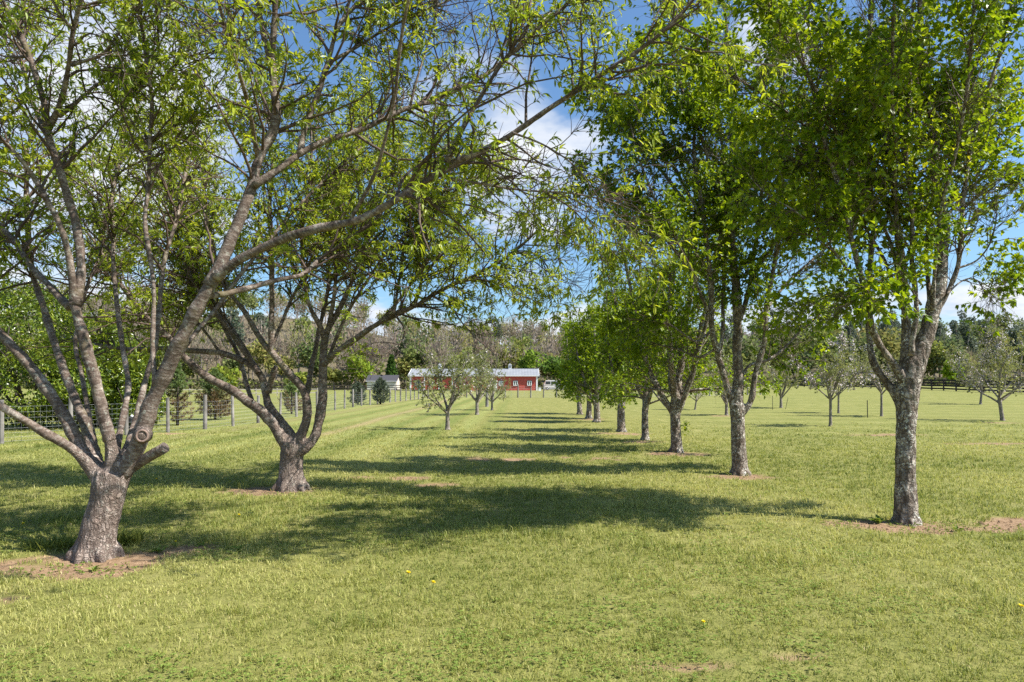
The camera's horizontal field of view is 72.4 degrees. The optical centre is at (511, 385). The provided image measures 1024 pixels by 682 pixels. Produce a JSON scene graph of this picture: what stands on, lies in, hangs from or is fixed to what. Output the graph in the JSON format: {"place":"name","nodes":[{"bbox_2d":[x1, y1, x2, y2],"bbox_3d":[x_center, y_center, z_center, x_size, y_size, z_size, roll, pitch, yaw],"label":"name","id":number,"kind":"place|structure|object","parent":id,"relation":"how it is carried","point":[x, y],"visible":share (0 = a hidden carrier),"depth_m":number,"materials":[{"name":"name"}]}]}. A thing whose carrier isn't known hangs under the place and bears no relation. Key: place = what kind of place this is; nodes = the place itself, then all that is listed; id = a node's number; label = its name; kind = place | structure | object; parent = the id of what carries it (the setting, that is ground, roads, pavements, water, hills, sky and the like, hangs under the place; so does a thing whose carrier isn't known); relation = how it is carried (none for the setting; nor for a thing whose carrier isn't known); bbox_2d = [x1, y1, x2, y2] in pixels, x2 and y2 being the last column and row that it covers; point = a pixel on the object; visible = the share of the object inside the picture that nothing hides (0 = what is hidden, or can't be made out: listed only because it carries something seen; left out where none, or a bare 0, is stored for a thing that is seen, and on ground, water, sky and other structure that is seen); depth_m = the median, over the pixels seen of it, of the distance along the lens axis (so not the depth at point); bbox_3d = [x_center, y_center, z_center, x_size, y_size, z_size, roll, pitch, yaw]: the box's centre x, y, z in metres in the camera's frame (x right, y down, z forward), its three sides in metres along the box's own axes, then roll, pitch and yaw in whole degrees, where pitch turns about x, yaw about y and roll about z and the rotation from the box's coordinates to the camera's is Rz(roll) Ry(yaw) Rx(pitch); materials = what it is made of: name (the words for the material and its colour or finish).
{"place":"outdoors","nodes":[
{"label":"outdoors","id":0,"kind":"place"},
{"bbox_2d":[409,363,538,390],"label":"barn","id":1,"kind":"structure","parent":0,"point":[525,378],"depth_m":135.00,"materials":[{"name":"red"}]},
{"bbox_2d":[0,316,1023,681],"bbox_3d":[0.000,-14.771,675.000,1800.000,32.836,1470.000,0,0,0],"label":"lawn","id":2,"kind":"structure","parent":0,"point":[808,408],"depth_m":6.96,"materials":[{"name":"green plant"}]},
{"bbox_2d":[18,530,77,550],"bbox_3d":[-4.501,1.522,6.863,0.546,0.159,0.590,0,0,0],"label":"grass tuft","id":3,"kind":"object","parent":2,"relation":"on","point":[60,542],"visible":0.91,"depth_m":6.83,"materials":[{"name":"green plant"}]},
{"bbox_2d":[0,279,132,428],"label":"evergreen shrub","id":4,"kind":"object","parent":2,"relation":"on","point":[24,408],"visible":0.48,"depth_m":25.01,"materials":[{"name":"green plant"}]},
{"bbox_2d":[33,329,149,426],"bbox_3d":[-16.214,-0.304,27.547,4.417,3.945,4.436,0,0,0],"label":"evergreen shrub","id":5,"kind":"object","parent":2,"relation":"on","point":[93,414],"visible":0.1,"depth_m":26.53,"materials":[{"name":"green plant"}]},
{"bbox_2d":[87,564,102,571],"bbox_3d":[-3.619,1.585,6.063,0.134,0.074,0.104,0,0,22],"label":"dock weed","id":6,"kind":"object","parent":2,"relation":"on","point":[95,568],"visible":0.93,"depth_m":6.06,"materials":[{"name":"green plant"}]},
{"bbox_2d":[128,415,132,426],"bbox_3d":[-13.843,1.327,25.400,0.240,0.551,0.200,0,0,0],"label":"grill","id":7,"kind":"object","parent":2,"relation":"on","point":[130,417],"visible":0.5,"depth_m":25.30,"materials":[{"name":"white paint"}]},
{"bbox_2d":[117,527,148,546],"bbox_3d":[-3.936,1.520,7.086,0.424,0.180,0.443,0,0,25],"label":"grass tuft","id":8,"kind":"object","parent":2,"relation":"on","point":[125,538],"visible":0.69,"depth_m":7.06,"materials":[{"name":"green plant"}]},
{"bbox_2d":[105,361,173,427],"bbox_3d":[-14.148,0.330,26.459,2.316,2.682,2.281,0,0,32],"label":"evergreen shrub","id":9,"kind":"object","parent":2,"relation":"on","point":[115,404],"visible":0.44,"depth_m":25.94,"materials":[{"name":"green plant"}]},
{"bbox_2d":[151,546,167,552],"bbox_3d":[-3.429,1.597,6.780,0.181,0.065,0.167,0,0,0],"label":"dock weed","id":10,"kind":"object","parent":2,"relation":"on","point":[158,549],"visible":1,"depth_m":6.79,"materials":[{"name":"green plant"}]},
{"bbox_2d":[162,361,194,424],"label":"pine tree","id":11,"kind":"object","parent":2,"relation":"on","point":[177,385],"visible":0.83,"depth_m":28.44,"materials":[{"name":"green plant"}]},
{"bbox_2d":[191,368,234,419],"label":"pine tree","id":12,"kind":"object","parent":2,"relation":"on","point":[217,395],"visible":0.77,"depth_m":32.83,"materials":[{"name":"green plant"}]},
{"bbox_2d":[0,387,428,443],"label":"wire fence","id":13,"kind":"object","parent":2,"relation":"on","point":[168,411],"visible":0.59,"depth_m":26.95,"materials":[{"name":"grey metal"}]},
{"bbox_2d":[208,363,241,386],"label":"broadleaf tree","id":14,"kind":"object","parent":2,"relation":"on","point":[228,374],"visible":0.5,"depth_m":121.44,"materials":[{"name":"green plant"}]},
{"bbox_2d":[230,545,244,551],"bbox_3d":[-2.645,1.583,6.760,0.107,0.086,0.162,0,0,24],"label":"dock weed","id":15,"kind":"object","parent":2,"relation":"on","point":[239,548],"visible":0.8,"depth_m":6.78,"materials":[{"name":"green plant"}]},
{"bbox_2d":[167,388,317,396],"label":"board fence","id":16,"kind":"object","parent":2,"relation":"on","point":[256,389],"visible":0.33,"depth_m":86.52,"materials":[{"name":"brown wood"}]},
{"bbox_2d":[278,381,301,413],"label":"pine tree","id":17,"kind":"object","parent":2,"relation":"on","point":[291,387],"visible":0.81,"depth_m":39.88,"materials":[{"name":"green plant"}]},
{"bbox_2d":[285,371,312,384],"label":"broadleaf tree","id":18,"kind":"object","parent":2,"relation":"on","point":[301,376],"visible":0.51,"depth_m":144.98,"materials":[{"name":"green plant"}]},
{"bbox_2d":[0,47,616,491],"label":"peach tree","id":19,"kind":"object","parent":2,"relation":"on","point":[190,271],"visible":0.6,"depth_m":10.86,"materials":[{"name":"green plant"}]},
{"bbox_2d":[254,385,400,390],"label":"board fence","id":20,"kind":"object","parent":2,"relation":"on","point":[334,387],"visible":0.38,"depth_m":128.19,"materials":[{"name":"wood"}]},
{"bbox_2d":[327,365,348,388],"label":"broadleaf tree","id":21,"kind":"object","parent":2,"relation":"on","point":[334,375],"visible":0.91,"depth_m":150.19,"materials":[{"name":"green plant"}]},
{"bbox_2d":[347,381,366,404],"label":"spruce tree","id":22,"kind":"object","parent":2,"relation":"on","point":[356,387],"visible":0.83,"depth_m":55.87,"materials":[{"name":"green plant"}]},
{"bbox_2d":[343,354,374,382],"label":"broadleaf tree","id":23,"kind":"object","parent":2,"relation":"on","point":[365,367],"visible":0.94,"depth_m":149.67,"materials":[{"name":"green plant"}]},
{"bbox_2d":[355,332,387,373],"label":"bare tree","id":24,"kind":"object","parent":2,"relation":"on","point":[371,359],"visible":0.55,"depth_m":157.83,"materials":[{"name":"plant"}]},
{"bbox_2d":[371,377,391,403],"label":"spruce tree","id":25,"kind":"object","parent":2,"relation":"on","point":[380,385],"visible":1,"depth_m":56.80,"materials":[{"name":"green plant"}]},
{"bbox_2d":[366,375,400,388],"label":"shed","id":26,"kind":"structure","parent":2,"relation":"on","point":[392,379],"depth_m":140.42,"materials":[{"name":"beige"}]},
{"bbox_2d":[385,354,397,374],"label":"cedar tree","id":27,"kind":"object","parent":2,"relation":"on","point":[390,367],"visible":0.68,"depth_m":145.54,"materials":[{"name":"green plant"}]},
{"bbox_2d":[0,0,793,563],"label":"peach tree","id":28,"kind":"object","parent":2,"relation":"on","point":[110,474],"visible":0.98,"depth_m":6.67,"materials":[{"name":"green plant"}]},
{"bbox_2d":[418,328,454,367],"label":"bare tree","id":29,"kind":"object","parent":2,"relation":"on","point":[438,352],"visible":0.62,"depth_m":151.36,"materials":[{"name":"plant"}]},
{"bbox_2d":[406,339,482,429],"bbox_3d":[-2.475,-0.032,25.754,2.691,3.408,2.613,0,0,0],"label":"apple tree","id":30,"kind":"object","parent":2,"relation":"on","point":[454,389],"visible":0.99,"depth_m":25.45,"materials":[{"name":"green plant"}]},
{"bbox_2d":[444,342,505,414],"bbox_3d":[-2.160,-0.376,38.655,3.140,4.075,3.696,0,0,19],"label":"apple tree","id":31,"kind":"object","parent":2,"relation":"on","point":[481,375],"visible":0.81,"depth_m":38.33,"materials":[{"name":"green plant"}]},
{"bbox_2d":[464,325,500,367],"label":"bare tree","id":32,"kind":"object","parent":2,"relation":"on","point":[485,342],"visible":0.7,"depth_m":154.34,"materials":[{"name":"plant"}]},
{"bbox_2d":[485,392,488,406],"bbox_3d":[-1.854,0.930,51.797,0.245,1.450,0.249,0,0,0],"label":"wooden post","id":33,"kind":"object","parent":2,"relation":"on","point":[486,403],"visible":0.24,"depth_m":51.70,"materials":[{"name":"wood"}]},
{"bbox_2d":[471,366,510,409],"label":"apple tree","id":34,"kind":"object","parent":2,"relation":"on","point":[501,389],"visible":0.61,"depth_m":45.60,"materials":[{"name":"green plant"}]},
{"bbox_2d":[0,475,1020,580],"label":"soil crumbs","id":35,"kind":"object","parent":2,"relation":"on","point":[1011,521],"visible":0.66,"depth_m":7.73,"materials":[{"name":"brown soil"}]},
{"bbox_2d":[0,470,1022,681],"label":"clover","id":36,"kind":"object","parent":2,"relation":"on","point":[801,643],"visible":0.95,"depth_m":4.44,"materials":[{"name":"green plant"}]},
{"bbox_2d":[0,278,1023,388],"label":"distant wood","id":37,"kind":"object","parent":2,"relation":"on","point":[302,334],"visible":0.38,"depth_m":180.49,"materials":[{"name":"green plant"}]},
{"bbox_2d":[9,517,1021,578],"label":"ground weeds","id":38,"kind":"object","parent":2,"relation":"on","point":[135,567],"visible":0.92,"depth_m":7.03,"materials":[{"name":"green plant"}]},
{"bbox_2d":[517,349,547,368],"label":"broadleaf tree","id":39,"kind":"object","parent":2,"relation":"on","point":[528,360],"visible":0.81,"depth_m":149.30,"materials":[{"name":"green plant"}]},
{"bbox_2d":[545,385,555,389],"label":"board fence","id":40,"kind":"object","parent":2,"relation":"on","point":[550,387],"visible":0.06,"depth_m":131.91,"materials":[{"name":"white wood"}]},
{"bbox_2d":[544,380,560,389],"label":"parked van","id":41,"kind":"object","parent":2,"relation":"on","point":[547,382],"visible":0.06,"depth_m":138.15,"materials":[{"name":"white paint"}]},
{"bbox_2d":[539,355,566,388],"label":"broadleaf tree","id":42,"kind":"object","parent":2,"relation":"on","point":[548,366],"visible":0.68,"depth_m":151.65,"materials":[{"name":"green plant"}]},
{"bbox_2d":[551,316,582,413],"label":"pear tree","id":43,"kind":"object","parent":2,"relation":"on","point":[563,369],"visible":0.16,"depth_m":39.39,"materials":[{"name":"green plant"}]},
{"bbox_2d":[561,306,605,418],"bbox_3d":[3.809,-1.144,34.670,3.610,5.689,3.065,0,0,41],"label":"pear tree","id":44,"kind":"object","parent":2,"relation":"on","point":[589,411],"visible":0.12,"depth_m":34.58,"materials":[{"name":"green plant"}]},
{"bbox_2d":[551,295,636,422],"bbox_3d":[3.710,-1.212,30.649,3.683,5.805,3.128,0,0,-30],"label":"pear tree","id":45,"kind":"object","parent":2,"relation":"on","point":[580,384],"visible":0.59,"depth_m":30.45,"materials":[{"name":"green plant"}]},
{"bbox_2d":[440,382,760,397],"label":"wire fence","id":46,"kind":"object","parent":2,"relation":"on","point":[517,388],"visible":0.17,"depth_m":79.12,"materials":[{"name":"grey metal"}]},
{"bbox_2d":[577,275,660,431],"bbox_3d":[3.819,-1.203,24.442,3.128,5.805,3.683,0,0,0],"label":"pear tree","id":47,"kind":"object","parent":2,"relation":"on","point":[620,409],"visible":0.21,"depth_m":24.32,"materials":[{"name":"green plant"}]},
{"bbox_2d":[582,224,713,439],"bbox_3d":[3.872,-1.599,20.635,3.744,6.580,3.853,0,0,0],"label":"pear tree","id":48,"kind":"object","parent":2,"relation":"on","point":[645,397],"visible":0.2,"depth_m":20.62,"materials":[{"name":"green plant"}]},
{"bbox_2d":[595,150,783,452],"bbox_3d":[4.098,-2.062,16.942,4.384,7.493,3.817,0,0,0],"label":"pear tree","id":49,"kind":"object","parent":2,"relation":"on","point":[674,406],"visible":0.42,"depth_m":16.71,"materials":[{"name":"green plant"}]},
{"bbox_2d":[684,369,711,409],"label":"apple tree","id":50,"kind":"object","parent":2,"relation":"on","point":[697,398],"visible":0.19,"depth_m":46.56,"materials":[{"name":"green plant"}]},
{"bbox_2d":[558,0,871,475],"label":"pear tree","id":51,"kind":"object","parent":2,"relation":"on","point":[697,115],"visible":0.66,"depth_m":12.45,"materials":[{"name":"green plant"}]},
{"bbox_2d":[706,349,755,414],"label":"apple tree","id":52,"kind":"object","parent":2,"relation":"on","point":[724,398],"visible":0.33,"depth_m":37.62,"materials":[{"name":"green plant"}]},
{"bbox_2d":[762,355,807,407],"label":"apple tree","id":53,"kind":"object","parent":2,"relation":"on","point":[783,376],"visible":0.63,"depth_m":48.61,"materials":[{"name":"green plant"}]},
{"bbox_2d":[789,330,870,425],"bbox_3d":[12.747,-0.247,27.764,2.906,3.839,2.723,0,0,0],"label":"apple tree","id":54,"kind":"object","parent":2,"relation":"on","point":[835,377],"visible":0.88,"depth_m":27.47,"materials":[{"name":"green plant"}]},
{"bbox_2d":[809,349,864,412],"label":"apple tree","id":55,"kind":"object","parent":2,"relation":"on","point":[843,385],"visible":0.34,"depth_m":40.54,"materials":[{"name":"green plant"}]},
{"bbox_2d":[666,0,1023,526],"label":"pear tree","id":56,"kind":"object","parent":2,"relation":"on","point":[892,97],"visible":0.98,"depth_m":7.75,"materials":[{"name":"green plant"}]},
{"bbox_2d":[842,319,858,370],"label":"pine tree","id":57,"kind":"object","parent":2,"relation":"on","point":[849,330],"visible":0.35,"depth_m":176.33,"materials":[{"name":"green plant"}]},
{"bbox_2d":[848,342,899,415],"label":"apple tree","id":58,"kind":"object","parent":2,"relation":"on","point":[871,375],"visible":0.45,"depth_m":36.34,"materials":[{"name":"green plant"}]},
{"bbox_2d":[868,514,885,523],"bbox_3d":[4.242,1.559,8.149,0.198,0.106,0.189,0,0,20],"label":"dock weed","id":59,"kind":"object","parent":2,"relation":"on","point":[878,520],"visible":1,"depth_m":8.14,"materials":[{"name":"green plant"}]},
{"bbox_2d":[875,321,897,346],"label":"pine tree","id":60,"kind":"object","parent":2,"relation":"on","point":[882,325],"visible":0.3,"depth_m":176.59,"materials":[{"name":"green plant"}]},
{"bbox_2d":[798,379,1023,393],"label":"board fence","id":61,"kind":"object","parent":2,"relation":"on","point":[943,385],"visible":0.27,"depth_m":88.39,"materials":[{"name":"brown wood"}]},
{"bbox_2d":[935,320,945,377],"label":"pine tree","id":62,"kind":"object","parent":2,"relation":"on","point":[939,331],"visible":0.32,"depth_m":176.09,"materials":[{"name":"green plant"}]},
{"bbox_2d":[939,360,966,384],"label":"broadleaf tree","id":63,"kind":"object","parent":2,"relation":"on","point":[945,370],"visible":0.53,"depth_m":134.74,"materials":[{"name":"green plant"}]},
{"bbox_2d":[949,320,963,349],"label":"pine tree","id":64,"kind":"object","parent":2,"relation":"on","point":[954,328],"visible":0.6,"depth_m":176.21,"materials":[{"name":"green plant"}]},
{"bbox_2d":[950,525,963,530],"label":"dock weed","id":65,"kind":"object","parent":2,"relation":"on","point":[955,528],"visible":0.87,"depth_m":7.72,"materials":[{"name":"green plant"}]},
{"bbox_2d":[958,319,978,353],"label":"pine tree","id":66,"kind":"object","parent":2,"relation":"on","point":[964,328],"visible":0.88,"depth_m":176.18,"materials":[{"name":"green plant"}]},
{"bbox_2d":[947,345,1018,403],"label":"apple tree","id":67,"kind":"object","parent":2,"relation":"on","point":[981,353],"visible":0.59,"depth_m":53.02,"materials":[{"name":"green plant"}]},
{"bbox_2d":[943,322,1023,420],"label":"apple tree","id":68,"kind":"object","parent":2,"relation":"on","point":[998,341],"visible":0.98,"depth_m":32.19,"materials":[{"name":"green plant"}]},
{"bbox_2d":[1008,327,1023,375],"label":"pine tree","id":69,"kind":"object","parent":2,"relation":"on","point":[1010,335],"visible":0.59,"depth_m":176.58,"materials":[{"name":"green plant"}]},
{"bbox_2d":[0,0,1023,347],"label":"sky","id":70,"kind":"structure","parent":0,"point":[558,120],"materials":[{"name":"blue"}]}
]}

